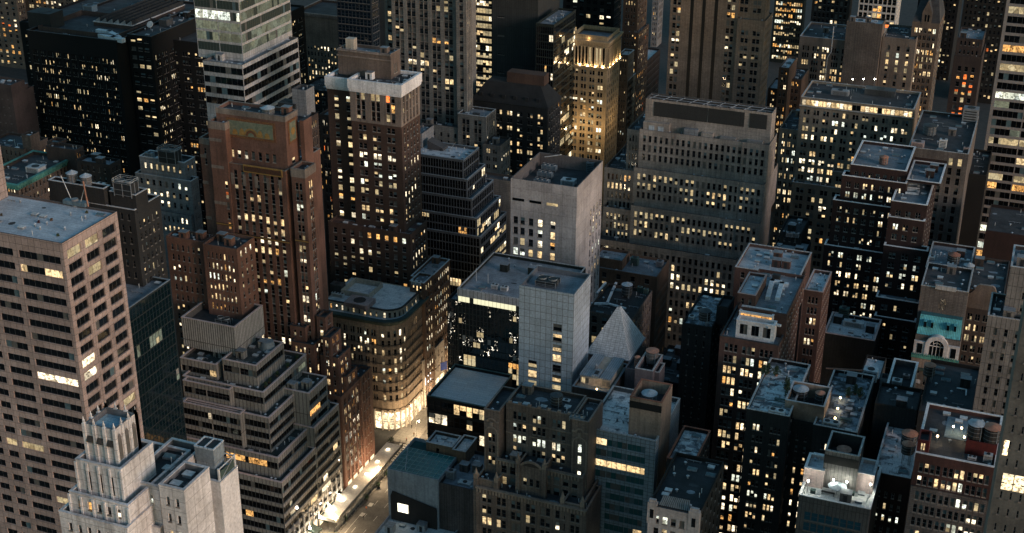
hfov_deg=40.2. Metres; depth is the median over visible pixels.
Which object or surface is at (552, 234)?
window
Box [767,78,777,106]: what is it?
brick building
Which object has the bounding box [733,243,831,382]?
brick building
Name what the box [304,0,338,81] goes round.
classical building
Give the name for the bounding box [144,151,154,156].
air conditioner
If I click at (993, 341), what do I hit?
window
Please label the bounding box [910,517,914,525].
window
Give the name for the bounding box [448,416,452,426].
window
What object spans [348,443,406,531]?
road markings
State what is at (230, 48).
window
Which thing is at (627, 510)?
window
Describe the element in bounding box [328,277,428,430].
rounded corner building
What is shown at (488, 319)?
window
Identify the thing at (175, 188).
office building
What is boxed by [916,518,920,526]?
window
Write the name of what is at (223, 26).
window
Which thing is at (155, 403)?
window
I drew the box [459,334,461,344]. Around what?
window
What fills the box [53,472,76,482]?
window
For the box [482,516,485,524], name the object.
window
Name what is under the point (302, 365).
window
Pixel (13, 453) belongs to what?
window
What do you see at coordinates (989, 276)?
scrolled gable building
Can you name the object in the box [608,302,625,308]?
duct
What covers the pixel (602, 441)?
window
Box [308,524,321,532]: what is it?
tree
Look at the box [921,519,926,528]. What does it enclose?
window
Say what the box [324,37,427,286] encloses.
brick hotel tower
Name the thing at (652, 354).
water tower
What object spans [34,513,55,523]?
window
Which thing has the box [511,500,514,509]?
window
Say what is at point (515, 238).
window
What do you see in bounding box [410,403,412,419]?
shop window
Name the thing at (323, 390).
window
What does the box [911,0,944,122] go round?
gabled tower
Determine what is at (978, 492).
window
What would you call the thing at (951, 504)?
window
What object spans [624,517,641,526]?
window
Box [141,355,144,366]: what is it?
window
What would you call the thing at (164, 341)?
window
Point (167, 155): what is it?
cooling tower
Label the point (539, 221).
window
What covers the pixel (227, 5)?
window
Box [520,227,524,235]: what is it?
window
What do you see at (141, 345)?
window
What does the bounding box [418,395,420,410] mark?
shop window
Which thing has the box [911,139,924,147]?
air conditioner
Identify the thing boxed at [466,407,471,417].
window
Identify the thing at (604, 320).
window
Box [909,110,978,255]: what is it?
stone building
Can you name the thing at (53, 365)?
window
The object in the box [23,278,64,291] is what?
window
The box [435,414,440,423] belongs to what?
window
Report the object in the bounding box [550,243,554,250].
window
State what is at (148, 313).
window
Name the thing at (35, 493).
window
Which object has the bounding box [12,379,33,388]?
window
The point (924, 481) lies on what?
window
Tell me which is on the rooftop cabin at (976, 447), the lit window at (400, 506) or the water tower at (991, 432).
the water tower at (991, 432)
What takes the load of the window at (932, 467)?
in the red brick building at (950, 488)
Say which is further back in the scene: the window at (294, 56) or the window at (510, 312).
the window at (294, 56)
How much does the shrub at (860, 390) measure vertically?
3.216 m
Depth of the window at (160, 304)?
390.81 m
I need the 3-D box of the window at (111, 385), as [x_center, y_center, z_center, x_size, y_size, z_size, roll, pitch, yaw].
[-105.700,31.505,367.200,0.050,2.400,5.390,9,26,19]
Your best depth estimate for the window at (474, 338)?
444.69 m
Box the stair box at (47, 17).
[27,7,64,27]
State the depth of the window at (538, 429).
364.54 m
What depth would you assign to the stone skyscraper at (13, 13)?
896.61 m
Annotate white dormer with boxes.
[735,304,776,343]
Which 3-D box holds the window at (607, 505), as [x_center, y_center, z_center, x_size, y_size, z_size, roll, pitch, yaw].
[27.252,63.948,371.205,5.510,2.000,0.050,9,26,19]
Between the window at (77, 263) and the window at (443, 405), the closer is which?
the window at (77, 263)
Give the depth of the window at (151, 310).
387.01 m
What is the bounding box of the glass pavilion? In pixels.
[463,352,518,387]
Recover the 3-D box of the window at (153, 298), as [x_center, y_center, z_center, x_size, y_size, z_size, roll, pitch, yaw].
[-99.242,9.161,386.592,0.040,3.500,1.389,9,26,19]
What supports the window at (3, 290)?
in the office tower at (67, 359)
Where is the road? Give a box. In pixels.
[339,224,602,532]
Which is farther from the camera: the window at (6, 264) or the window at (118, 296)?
the window at (118, 296)
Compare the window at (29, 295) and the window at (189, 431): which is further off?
the window at (189, 431)
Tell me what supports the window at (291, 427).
in the terraced office building at (280, 435)
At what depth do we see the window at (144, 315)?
384.47 m
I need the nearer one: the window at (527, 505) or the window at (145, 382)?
the window at (527, 505)
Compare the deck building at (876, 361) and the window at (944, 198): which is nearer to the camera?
the deck building at (876, 361)
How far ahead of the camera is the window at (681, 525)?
322.34 m
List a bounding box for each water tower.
[65,170,77,182]
[79,173,91,185]
[261,105,274,113]
[550,392,562,407]
[621,282,632,298]
[634,355,640,366]
[641,389,657,400]
[646,347,658,366]
[699,308,710,325]
[792,384,808,401]
[814,390,825,405]
[837,445,851,453]
[879,155,888,165]
[901,429,917,446]
[901,440,914,465]
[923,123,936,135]
[923,362,935,381]
[947,252,960,264]
[964,262,974,271]
[966,419,984,441]
[982,422,1000,443]
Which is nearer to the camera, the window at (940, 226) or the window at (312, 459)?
the window at (312, 459)
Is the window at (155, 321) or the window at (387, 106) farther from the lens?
the window at (387, 106)
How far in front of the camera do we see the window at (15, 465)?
376.39 m
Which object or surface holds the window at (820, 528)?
in the hotel
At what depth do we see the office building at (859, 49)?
692.95 m
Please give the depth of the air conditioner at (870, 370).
396.51 m
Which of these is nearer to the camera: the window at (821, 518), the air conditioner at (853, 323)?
the window at (821, 518)
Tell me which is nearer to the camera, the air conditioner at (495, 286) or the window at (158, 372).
the window at (158, 372)
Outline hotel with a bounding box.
[795,430,881,532]
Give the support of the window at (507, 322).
in the glass headquarters
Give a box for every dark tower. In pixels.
[917,0,1006,103]
[983,300,1023,532]
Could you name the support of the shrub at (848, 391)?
on the brick apartment building at (777, 448)
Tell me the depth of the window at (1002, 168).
558.72 m
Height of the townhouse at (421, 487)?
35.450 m
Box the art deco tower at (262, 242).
[166,100,374,490]
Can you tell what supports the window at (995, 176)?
in the office skyscraper at (1004, 141)
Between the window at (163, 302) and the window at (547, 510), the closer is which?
the window at (547, 510)
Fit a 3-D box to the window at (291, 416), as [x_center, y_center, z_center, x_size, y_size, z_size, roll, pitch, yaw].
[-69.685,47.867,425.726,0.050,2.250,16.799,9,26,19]
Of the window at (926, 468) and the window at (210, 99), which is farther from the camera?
the window at (210, 99)
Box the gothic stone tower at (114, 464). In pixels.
[58,399,190,532]
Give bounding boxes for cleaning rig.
[61,176,88,207]
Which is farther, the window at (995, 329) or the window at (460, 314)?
the window at (460, 314)
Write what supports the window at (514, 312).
in the glass headquarters
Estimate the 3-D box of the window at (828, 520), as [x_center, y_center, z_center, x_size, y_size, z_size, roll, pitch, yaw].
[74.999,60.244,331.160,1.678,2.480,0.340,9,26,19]
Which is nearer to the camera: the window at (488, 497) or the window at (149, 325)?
the window at (488, 497)
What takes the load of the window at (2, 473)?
in the office tower at (67, 359)
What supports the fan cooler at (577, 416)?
on the gothic building at (536, 474)
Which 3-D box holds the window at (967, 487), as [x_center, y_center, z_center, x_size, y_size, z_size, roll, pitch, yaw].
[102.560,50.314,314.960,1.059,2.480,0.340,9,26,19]
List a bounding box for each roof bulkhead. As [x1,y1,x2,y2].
[427,137,447,150]
[962,105,979,123]
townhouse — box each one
[387,437,483,532]
[647,452,723,532]
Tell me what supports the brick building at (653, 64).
on the ground
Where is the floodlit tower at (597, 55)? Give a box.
[572,25,623,206]
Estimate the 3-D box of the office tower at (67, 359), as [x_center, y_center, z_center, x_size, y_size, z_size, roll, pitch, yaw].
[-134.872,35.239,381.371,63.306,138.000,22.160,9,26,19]
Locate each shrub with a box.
[760,365,768,376]
[764,363,772,373]
[773,365,780,376]
[783,376,787,389]
[784,377,790,396]
[845,387,852,397]
[852,384,857,394]
[856,387,864,397]
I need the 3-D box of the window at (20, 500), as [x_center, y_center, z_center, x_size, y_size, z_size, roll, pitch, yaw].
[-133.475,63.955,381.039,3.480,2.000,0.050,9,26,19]
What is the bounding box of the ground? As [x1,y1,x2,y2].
[0,0,990,461]
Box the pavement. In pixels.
[320,216,602,532]
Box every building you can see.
[0,130,47,163]
[3,150,67,199]
[46,137,84,179]
[48,176,167,286]
[76,152,122,186]
[135,150,202,395]
[180,302,342,532]
[183,453,243,532]
[292,84,333,295]
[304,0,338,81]
[304,76,327,189]
[322,190,328,296]
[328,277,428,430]
[375,515,457,532]
[410,254,450,406]
[420,124,506,293]
[421,339,444,407]
[426,363,512,451]
[426,430,476,463]
[473,68,561,174]
[473,381,603,532]
[535,8,575,155]
[572,353,626,399]
[588,283,651,355]
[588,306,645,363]
[595,385,680,532]
[598,247,668,354]
[616,49,633,153]
[624,351,664,388]
[625,73,635,144]
[644,48,659,107]
[650,0,663,46]
[663,344,680,396]
[666,425,710,469]
[678,291,734,458]
[711,269,804,532]
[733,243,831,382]
[736,357,874,532]
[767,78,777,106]
[769,80,920,277]
[771,56,808,210]
[774,215,810,251]
[797,15,917,90]
[820,311,881,384]
[822,140,946,373]
[861,355,886,457]
[868,359,978,459]
[873,422,917,532]
[879,358,918,387]
[904,402,1002,532]
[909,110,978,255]
[911,262,973,398]
[925,241,975,268]
[958,149,991,255]
[959,255,1009,366]
[982,204,1023,293]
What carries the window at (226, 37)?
in the glass office tower at (248, 50)
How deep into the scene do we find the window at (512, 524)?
368.39 m
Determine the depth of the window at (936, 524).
320.92 m
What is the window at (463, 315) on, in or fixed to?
in the glass headquarters
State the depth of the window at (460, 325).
444.69 m
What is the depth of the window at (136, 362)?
384.28 m
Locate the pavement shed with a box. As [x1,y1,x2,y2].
[319,442,402,530]
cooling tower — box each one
[112,174,138,198]
[157,144,181,165]
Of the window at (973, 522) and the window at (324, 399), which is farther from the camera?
the window at (324, 399)
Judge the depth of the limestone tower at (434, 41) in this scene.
597.42 m
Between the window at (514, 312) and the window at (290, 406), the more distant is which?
the window at (514, 312)
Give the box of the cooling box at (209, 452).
[194,436,224,478]
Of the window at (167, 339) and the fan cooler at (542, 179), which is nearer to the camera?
the window at (167, 339)
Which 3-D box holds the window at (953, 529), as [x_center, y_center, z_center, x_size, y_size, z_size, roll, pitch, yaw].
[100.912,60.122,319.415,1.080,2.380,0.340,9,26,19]
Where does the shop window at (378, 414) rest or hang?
in the rounded corner building at (382, 336)
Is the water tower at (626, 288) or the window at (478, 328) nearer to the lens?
the window at (478, 328)
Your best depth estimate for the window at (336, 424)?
439.29 m
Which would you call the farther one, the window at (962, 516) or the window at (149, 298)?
the window at (149, 298)
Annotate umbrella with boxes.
[828,481,846,493]
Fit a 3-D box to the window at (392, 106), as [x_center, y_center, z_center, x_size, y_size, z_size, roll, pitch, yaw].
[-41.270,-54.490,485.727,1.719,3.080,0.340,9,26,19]
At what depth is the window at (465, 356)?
448.07 m
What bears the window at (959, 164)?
in the stone building at (955, 131)
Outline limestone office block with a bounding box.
[600,93,777,347]
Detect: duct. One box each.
[95,28,121,36]
[98,34,125,42]
[591,282,616,304]
[596,282,606,293]
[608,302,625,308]
[765,279,781,299]
[775,281,788,300]
[905,188,919,194]
[907,183,919,188]
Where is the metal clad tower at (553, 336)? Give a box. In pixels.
[518,265,590,391]
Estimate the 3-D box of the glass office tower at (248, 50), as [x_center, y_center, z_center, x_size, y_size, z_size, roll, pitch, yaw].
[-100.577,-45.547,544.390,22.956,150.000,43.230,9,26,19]
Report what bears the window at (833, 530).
in the hotel
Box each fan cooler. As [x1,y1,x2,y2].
[215,315,232,324]
[534,177,549,182]
[535,274,560,288]
[537,169,552,177]
[541,162,557,171]
[569,413,584,420]
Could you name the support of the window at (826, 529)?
in the hotel
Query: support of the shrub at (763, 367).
on the brick apartment building at (777, 448)
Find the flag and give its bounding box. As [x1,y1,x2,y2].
[440,361,446,370]
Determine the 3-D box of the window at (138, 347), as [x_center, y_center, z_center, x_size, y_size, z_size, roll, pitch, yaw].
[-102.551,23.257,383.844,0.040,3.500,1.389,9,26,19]
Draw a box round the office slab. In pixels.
[476,0,559,90]
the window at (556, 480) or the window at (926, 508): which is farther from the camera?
the window at (556, 480)
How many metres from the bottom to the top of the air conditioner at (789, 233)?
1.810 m
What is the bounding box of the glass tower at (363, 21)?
[336,0,385,46]
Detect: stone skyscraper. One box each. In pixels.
[0,0,77,68]
[666,0,772,105]
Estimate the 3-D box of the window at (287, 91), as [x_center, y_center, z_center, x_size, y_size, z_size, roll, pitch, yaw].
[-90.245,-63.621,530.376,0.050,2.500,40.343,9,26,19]
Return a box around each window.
[0,247,12,254]
[0,260,14,268]
[0,273,17,282]
[0,287,19,296]
[0,300,21,309]
[0,376,6,382]
[0,388,8,395]
[0,471,7,477]
[0,482,9,488]
[1,313,23,323]
[1,400,10,407]
[2,494,11,500]
[3,413,12,420]
[4,327,25,336]
[4,505,13,512]
[5,425,14,432]
[6,340,27,349]
[6,517,15,523]
[7,438,16,444]
[8,353,29,362]
[8,528,16,532]
[9,450,18,456]
[10,366,31,375]
[11,462,20,468]
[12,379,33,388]
[13,474,22,480]
[14,391,35,401]
[15,486,24,492]
[16,404,37,414]
[17,497,26,504]
[18,416,39,426]
[19,250,60,263]
[19,509,28,516]
[20,429,41,438]
[21,264,62,277]
[21,521,30,527]
[22,441,43,451]
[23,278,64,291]
[24,453,45,463]
[25,292,66,305]
[27,305,68,319]
[27,466,47,475]
[28,478,49,487]
[29,319,70,332]
[30,489,51,499]
[31,332,72,346]
[32,501,53,511]
[33,345,74,359]
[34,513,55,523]
[36,359,76,373]
[36,525,56,532]
[38,372,77,385]
[40,385,79,398]
[42,398,81,411]
[44,410,81,424]
[46,423,82,436]
[47,435,84,449]
[49,448,77,458]
[51,460,74,470]
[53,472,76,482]
[67,244,79,257]
[69,258,81,271]
[71,272,83,285]
[73,285,85,299]
[75,299,87,313]
[77,312,88,326]
[79,326,90,340]
[80,340,92,353]
[82,353,94,367]
[84,365,96,380]
[85,233,97,247]
[86,378,97,392]
[87,247,98,260]
[88,261,100,275]
[88,392,99,405]
[90,275,102,288]
[91,404,101,415]
[92,288,104,302]
[94,301,105,315]
[96,315,107,328]
[97,328,109,342]
[97,504,101,513]
[99,341,110,354]
[101,354,112,367]
[102,223,113,236]
[103,366,114,380]
[104,237,115,250]
[104,379,115,393]
[105,251,117,264]
[106,392,117,404]
[107,264,118,277]
[107,507,111,516]
[109,277,120,290]
[110,477,114,495]
[111,290,122,304]
[112,304,123,317]
[114,317,125,330]
[116,330,126,343]
[117,342,128,355]
[118,438,123,459]
[119,355,129,368]
[120,368,131,381]
[122,380,133,393]
[124,392,134,405]
[125,432,130,453]
[129,309,132,321]
[131,322,134,333]
[132,307,135,319]
[132,334,135,346]
[132,426,137,447]
[134,319,137,331]
[134,347,137,359]
[135,304,138,316]
[135,332,138,344]
[135,360,138,371]
[137,317,140,329]
[137,345,140,356]
[137,372,140,383]
[138,330,141,341]
[138,357,141,369]
[138,384,141,396]
[139,302,142,314]
[140,315,143,327]
[140,342,143,354]
[140,370,143,381]
[141,328,145,339]
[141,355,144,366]
[141,382,144,394]
[141,409,144,420]
[142,300,145,312]
[143,313,146,325]
[143,340,146,352]
[143,367,146,379]
[143,395,146,406]
[144,353,148,364]
[144,380,147,391]
[144,406,147,418]
[145,298,148,309]
[145,325,148,337]
[145,419,149,429]
[146,311,149,322]
[146,338,149,350]
[146,365,149,377]
[146,392,149,403]
[147,377,150,388]
[147,404,150,416]
[148,295,151,307]
[148,323,151,335]
[148,350,151,362]
[149,336,152,347]
[149,363,152,374]
[149,389,152,401]
[149,416,152,427]
[150,308,153,320]
[150,402,153,413]
[150,428,153,439]
[151,293,154,305]
[151,321,154,332]
[151,348,154,359]
[151,375,153,386]
[152,333,155,344]
[152,360,155,372]
[152,387,155,398]
[152,414,155,424]
[153,306,156,317]
[153,399,156,410]
[154,291,157,302]
[154,319,157,330]
[154,345,157,357]
[154,373,157,384]
[155,358,158,370]
[155,384,158,396]
[156,304,159,315]
[156,331,159,342]
[156,397,159,407]
[157,316,160,328]
[157,343,160,355]
[157,370,160,381]
[158,289,161,300]
[158,356,161,367]
[158,382,161,393]
[159,301,162,313]
[159,329,162,340]
[160,314,163,326]
[160,341,163,352]
[160,368,163,379]
[161,287,164,298]
[161,353,164,364]
[162,299,165,311]
[162,327,165,338]
[163,312,166,323]
[163,339,166,350]
[164,285,167,296]
[164,351,167,362]
[165,297,168,309]
[165,324,168,335]
[166,310,169,321]
[166,336,169,348]
[167,282,170,294]
[168,295,171,307]
[168,322,171,333]
[169,308,172,318]
[182,364,215,376]
[184,386,206,395]
[184,408,210,418]
[185,418,211,428]
[186,428,212,436]
[194,0,215,7]
[195,9,216,18]
[196,19,217,29]
[197,30,218,40]
[198,41,219,50]
[203,64,242,75]
[204,75,242,85]
[205,85,243,96]
[206,96,244,103]
[207,391,229,400]
[212,414,239,424]
[213,424,240,435]
[214,434,241,445]
[216,0,238,10]
[217,11,239,21]
[218,22,240,32]
[219,33,240,42]
[220,43,241,53]
[224,365,239,373]
[230,453,276,468]
[234,392,262,403]
[239,478,281,493]
[240,0,287,20]
[240,368,255,376]
[240,489,281,503]
[241,2,289,31]
[241,499,282,513]
[241,508,283,523]
[242,13,290,42]
[242,518,284,532]
[243,23,291,53]
[243,41,297,75]
[244,52,298,85]
[245,62,298,95]
[245,418,267,428]
[246,72,299,102]
[246,429,268,438]
[246,439,269,449]
[255,349,282,375]
[260,82,299,104]
[264,362,304,401]
[268,402,292,427]
[269,412,293,439]
[271,422,294,448]
[279,437,306,467]
[282,455,314,491]
[283,464,315,502]
[284,475,316,512]
[285,484,316,522]
[285,493,317,531]
[291,505,317,532]
[301,514,317,532]
[310,386,325,404]
[310,395,326,415]
[311,406,326,425]
[315,411,337,437]
[315,421,338,447]
[316,430,338,456]
[317,440,339,467]
[318,450,339,476]
[318,459,340,486]
[319,469,340,496]
[319,480,339,505]
[320,489,340,513]
[375,411,381,427]
[376,103,379,111]
[383,413,387,428]
[386,104,389,113]
[389,413,393,428]
[391,105,394,113]
[396,412,399,428]
[398,503,408,513]
[402,410,404,426]
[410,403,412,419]
[414,398,416,415]
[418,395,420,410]
[428,399,433,409]
[429,412,433,422]
[429,425,434,434]
[435,401,439,410]
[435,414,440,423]
[441,402,446,412]
[441,415,446,424]
[447,403,452,413]
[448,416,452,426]
[454,405,458,414]
[454,418,459,427]
[458,301,461,311]
[459,313,461,322]
[459,324,461,333]
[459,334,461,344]
[459,345,461,355]
[460,406,465,416]
[460,419,465,428]
[462,302,465,312]
[462,313,465,323]
[462,324,465,334]
[462,335,465,345]
[464,354,467,364]
[466,303,468,312]
[466,314,468,323]
[466,325,468,334]
[466,336,468,345]
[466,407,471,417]
[467,420,471,430]
[468,355,471,365]
[469,303,472,313]
[469,314,472,324]
[469,325,472,335]
[470,337,472,346]
[472,356,475,366]
[473,304,475,314]
[473,315,475,325]
[473,326,475,336]
[473,337,476,347]
[473,409,478,418]
[473,421,478,431]
[476,305,479,314]
[476,357,479,366]
[477,316,479,325]
[477,327,479,336]
[477,338,479,347]
[479,410,483,419]
[479,423,483,432]
[479,436,483,445]
[480,305,483,315]
[480,316,483,326]
[480,327,483,337]
[480,338,483,348]
[480,357,483,367]
[482,494,485,502]
[482,505,485,513]
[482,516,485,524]
[484,306,486,316]
[484,317,486,327]
[484,328,486,338]
[484,339,486,349]
[484,358,487,368]
[487,307,490,316]
[487,318,490,327]
[487,329,490,338]
[487,340,490,349]
[487,495,490,503]
[487,506,490,514]
[488,359,491,369]
[491,307,493,317]
[491,318,493,328]
[491,329,493,339]
[491,340,493,350]
[492,360,495,369]
[495,308,497,318]
[495,319,497,329]
[495,330,497,340]
[495,341,497,351]
[496,360,499,370]
[496,497,500,505]
[496,509,500,517]
[498,308,501,318]
[498,320,501,329]
[498,331,501,340]
[498,342,501,351]
[500,361,503,371]
[501,465,506,473]
[501,498,505,507]
[501,510,505,518]
[501,521,505,529]
[502,309,504,319]
[502,320,504,330]
[502,331,504,341]
[502,342,504,352]
[504,362,507,372]
[505,343,508,353]
[506,310,508,320]
[506,321,508,331]
[506,332,508,342]
[508,363,511,373]
[509,310,512,320]
[509,322,512,331]
[509,333,512,342]
[509,344,512,353]
[509,467,514,475]
[510,478,514,485]
[510,512,514,520]
[510,523,514,531]
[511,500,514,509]
[512,363,515,373]
[512,374,515,384]
[513,227,517,234]
[513,237,517,244]
[513,247,517,254]
[513,311,515,321]
[513,322,515,332]
[513,333,515,343]
[513,345,515,354]
[513,411,516,419]
[514,216,517,223]
[516,334,518,344]
[516,345,518,355]
[516,513,519,521]
[516,524,519,532]
[520,217,524,224]
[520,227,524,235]
[520,238,524,245]
[520,248,523,255]
[525,504,529,512]
[526,515,529,523]
[528,218,532,225]
[528,239,532,246]
[528,250,532,257]
[528,360,536,368]
[528,370,536,378]
[529,229,532,236]
[530,516,534,524]
[531,505,534,513]
[537,230,541,237]
[537,241,541,248]
[537,428,540,436]
[538,220,541,227]
[538,251,541,258]
[540,507,544,515]
[542,417,545,425]
[545,508,549,517]
[545,520,549,528]
[550,232,554,239]
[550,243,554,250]
[550,253,554,260]
[551,222,554,229]
[552,344,560,352]
[552,354,560,362]
[552,364,560,372]
[552,374,560,382]
[552,384,559,389]
[552,431,555,439]
[553,323,561,332]
[553,334,561,342]
[553,477,558,485]
[554,488,558,495]
[555,511,559,519]
[555,522,558,530]
[557,420,560,428]
[561,456,564,464]
[562,478,567,487]
[570,514,574,522]
[570,525,573,532]
[571,480,576,489]
[582,46,583,63]
[589,47,590,63]
[591,316,596,323]
[591,326,596,333]
[595,469,605,476]
[596,48,597,64]
[596,437,606,444]
[596,448,605,455]
[596,459,605,466]
[601,317,606,324]
[604,513,623,522]
[604,523,622,532]
[605,492,624,501]
[605,503,623,511]
[606,461,625,470]
[606,471,625,480]
[606,482,624,491]
[607,439,626,449]
[607,450,626,459]
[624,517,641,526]
[624,527,640,532]
[625,497,642,505]
[625,507,641,515]
[626,476,643,484]
[626,486,642,495]
[627,444,645,452]
[627,454,644,463]
[627,465,643,474]
[649,509,653,517]
[662,517,666,525]
[670,519,675,527]
[678,521,684,529]
[691,518,695,527]
[739,324,747,334]
[741,313,771,319]
[751,326,758,336]
[763,328,770,338]
[802,522,809,531]
[803,511,810,521]
[809,523,816,532]
[810,513,817,522]
[817,514,824,524]
[817,525,823,532]
[824,516,831,525]
[824,526,830,532]
[831,528,837,532]
[832,517,838,527]
[839,519,846,528]
[846,520,853,530]
[853,522,860,531]
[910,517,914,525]
[912,504,916,512]
[913,491,918,500]
[916,343,922,352]
[916,476,921,485]
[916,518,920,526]
[917,505,922,514]
[918,463,922,472]
[919,492,924,501]
[921,476,926,486]
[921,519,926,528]
[923,464,928,473]
[923,506,928,515]
[925,493,930,502]
[927,478,932,487]
[927,520,931,529]
[928,341,943,356]
[929,465,934,474]
[929,507,933,516]
[931,494,935,503]
[933,479,938,488]
[933,522,938,530]
[935,466,939,475]
[935,509,940,517]
[937,496,942,504]
[939,224,943,231]
[939,523,944,531]
[940,215,944,222]
[940,480,945,489]
[941,510,946,519]
[942,196,947,203]
[942,467,947,477]
[943,497,948,506]
[944,187,948,194]
[945,177,949,184]
[945,481,950,490]
[945,524,949,532]
[947,168,951,175]
[947,468,952,478]
[947,511,951,520]
[948,158,952,165]
[949,216,953,223]
[949,498,954,507]
[950,207,954,214]
[950,349,955,358]
[951,197,956,204]
[951,482,956,492]
[951,525,955,532]
[952,512,957,521]
[953,188,957,195]
[953,470,958,479]
[954,178,958,185]
[955,499,959,508]
[956,169,960,176]
[957,159,961,166]
[957,484,962,493]
[959,471,964,480]
[959,514,964,522]
[961,501,966,509]
[964,485,969,494]
[965,515,970,524]
[966,472,971,481]
[967,502,972,511]
[970,486,975,495]
[971,516,976,525]
[972,473,977,483]
[973,503,978,512]
[975,487,980,496]
[976,517,981,526]
[978,474,983,484]
[979,504,984,513]
[981,488,986,498]
[983,475,988,485]
[984,199,1007,205]
[985,190,1009,198]
[987,146,1016,154]
[987,181,1010,189]
[988,137,1018,145]
[988,173,1012,181]
[989,164,1013,172]
[990,128,1019,136]
[990,340,994,347]
[991,119,1021,127]
[991,155,1015,163]
[992,110,1022,118]
[992,328,996,335]
[994,100,1023,109]
[995,91,1023,100]
[997,82,1023,90]
[998,73,1023,81]
[999,63,1023,71]
[1001,54,1023,62]
[1002,45,1023,52]
[1004,35,1023,42]
[1005,25,1023,33]
[1007,16,1023,23]
[1009,202,1023,207]
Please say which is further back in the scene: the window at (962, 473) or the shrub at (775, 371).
the shrub at (775, 371)
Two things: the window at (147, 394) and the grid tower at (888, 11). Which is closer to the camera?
the window at (147, 394)
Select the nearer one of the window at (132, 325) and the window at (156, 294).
the window at (132, 325)
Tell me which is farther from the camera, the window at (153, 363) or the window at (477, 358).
the window at (477, 358)
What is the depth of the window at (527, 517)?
365.61 m
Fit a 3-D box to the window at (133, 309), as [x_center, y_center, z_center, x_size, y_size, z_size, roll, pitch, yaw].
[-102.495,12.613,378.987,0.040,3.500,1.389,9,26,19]
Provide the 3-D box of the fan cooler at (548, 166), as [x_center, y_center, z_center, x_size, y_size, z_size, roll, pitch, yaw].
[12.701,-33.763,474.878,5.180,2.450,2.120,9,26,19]
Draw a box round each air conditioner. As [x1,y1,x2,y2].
[82,3,97,11]
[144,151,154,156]
[278,98,295,108]
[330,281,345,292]
[331,291,344,297]
[344,294,375,309]
[446,467,456,479]
[457,479,472,485]
[491,283,498,289]
[500,285,508,291]
[560,177,576,185]
[586,161,594,171]
[630,255,638,265]
[637,285,642,292]
[643,287,648,294]
[656,259,663,267]
[688,314,695,319]
[694,306,705,311]
[768,406,785,414]
[772,273,780,279]
[786,231,792,237]
[792,232,799,237]
[810,488,815,493]
[822,418,839,427]
[831,88,849,95]
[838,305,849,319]
[843,318,864,328]
[863,365,878,382]
[864,85,896,97]
[891,377,902,384]
[903,373,909,378]
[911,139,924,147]
[929,255,934,260]
[939,138,946,147]
[960,258,969,262]
[967,454,976,460]
[983,452,992,463]
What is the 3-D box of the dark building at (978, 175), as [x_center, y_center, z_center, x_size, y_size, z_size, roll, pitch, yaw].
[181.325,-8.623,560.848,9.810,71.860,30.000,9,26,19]
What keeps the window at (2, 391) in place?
in the office tower at (67, 359)
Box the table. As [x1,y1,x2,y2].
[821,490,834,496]
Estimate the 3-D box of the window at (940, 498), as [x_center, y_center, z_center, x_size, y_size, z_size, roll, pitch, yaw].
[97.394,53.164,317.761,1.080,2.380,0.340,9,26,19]
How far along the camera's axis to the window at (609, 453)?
364.54 m
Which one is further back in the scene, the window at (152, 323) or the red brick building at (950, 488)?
the window at (152, 323)
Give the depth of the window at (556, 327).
391.48 m
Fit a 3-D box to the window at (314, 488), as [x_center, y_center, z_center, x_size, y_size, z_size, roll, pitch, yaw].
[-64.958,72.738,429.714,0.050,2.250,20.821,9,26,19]
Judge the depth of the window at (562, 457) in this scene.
365.25 m
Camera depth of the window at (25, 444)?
371.01 m
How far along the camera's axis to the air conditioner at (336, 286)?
494.35 m
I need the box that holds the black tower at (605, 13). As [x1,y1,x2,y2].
[563,0,621,30]
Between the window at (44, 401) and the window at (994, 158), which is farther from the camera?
the window at (994, 158)
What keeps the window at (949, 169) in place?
in the stone building at (955, 131)
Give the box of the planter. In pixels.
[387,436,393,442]
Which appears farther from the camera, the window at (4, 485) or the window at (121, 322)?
the window at (4, 485)
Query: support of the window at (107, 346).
in the office tower at (67, 359)
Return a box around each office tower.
[0,147,144,532]
[19,0,307,233]
[126,276,186,443]
[194,0,300,119]
[770,0,805,62]
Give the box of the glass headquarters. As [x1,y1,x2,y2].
[447,252,585,369]
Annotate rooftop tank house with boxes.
[628,378,672,488]
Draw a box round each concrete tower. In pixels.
[510,152,602,305]
[972,244,1023,415]
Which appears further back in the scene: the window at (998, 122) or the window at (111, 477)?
the window at (998, 122)
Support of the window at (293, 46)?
in the glass office tower at (248, 50)
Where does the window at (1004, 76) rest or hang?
in the office skyscraper at (1004, 141)
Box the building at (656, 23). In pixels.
[650,0,663,46]
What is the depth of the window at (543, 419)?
362.68 m
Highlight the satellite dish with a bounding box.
[147,21,152,28]
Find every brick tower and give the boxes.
[0,76,40,136]
[621,0,648,120]
[810,0,851,24]
[946,27,985,113]
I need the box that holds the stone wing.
[140,437,215,532]
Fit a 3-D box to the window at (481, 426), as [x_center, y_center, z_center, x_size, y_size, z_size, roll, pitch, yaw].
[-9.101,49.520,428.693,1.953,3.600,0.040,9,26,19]
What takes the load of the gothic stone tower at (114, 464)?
on the ground
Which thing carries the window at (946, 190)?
in the stone building at (955, 131)
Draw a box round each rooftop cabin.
[916,429,931,452]
[964,436,997,458]
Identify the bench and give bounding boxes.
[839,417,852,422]
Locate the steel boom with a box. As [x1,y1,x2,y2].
[826,368,863,381]
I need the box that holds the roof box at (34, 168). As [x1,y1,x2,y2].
[25,163,45,173]
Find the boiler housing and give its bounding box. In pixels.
[158,17,172,26]
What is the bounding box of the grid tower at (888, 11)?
[857,0,900,32]
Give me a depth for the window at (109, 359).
364.32 m
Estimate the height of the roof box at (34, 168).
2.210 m
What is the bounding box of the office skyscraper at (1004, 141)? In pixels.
[976,0,1023,255]
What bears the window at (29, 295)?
in the office tower at (67, 359)
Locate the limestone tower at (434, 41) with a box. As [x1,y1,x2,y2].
[384,0,512,254]

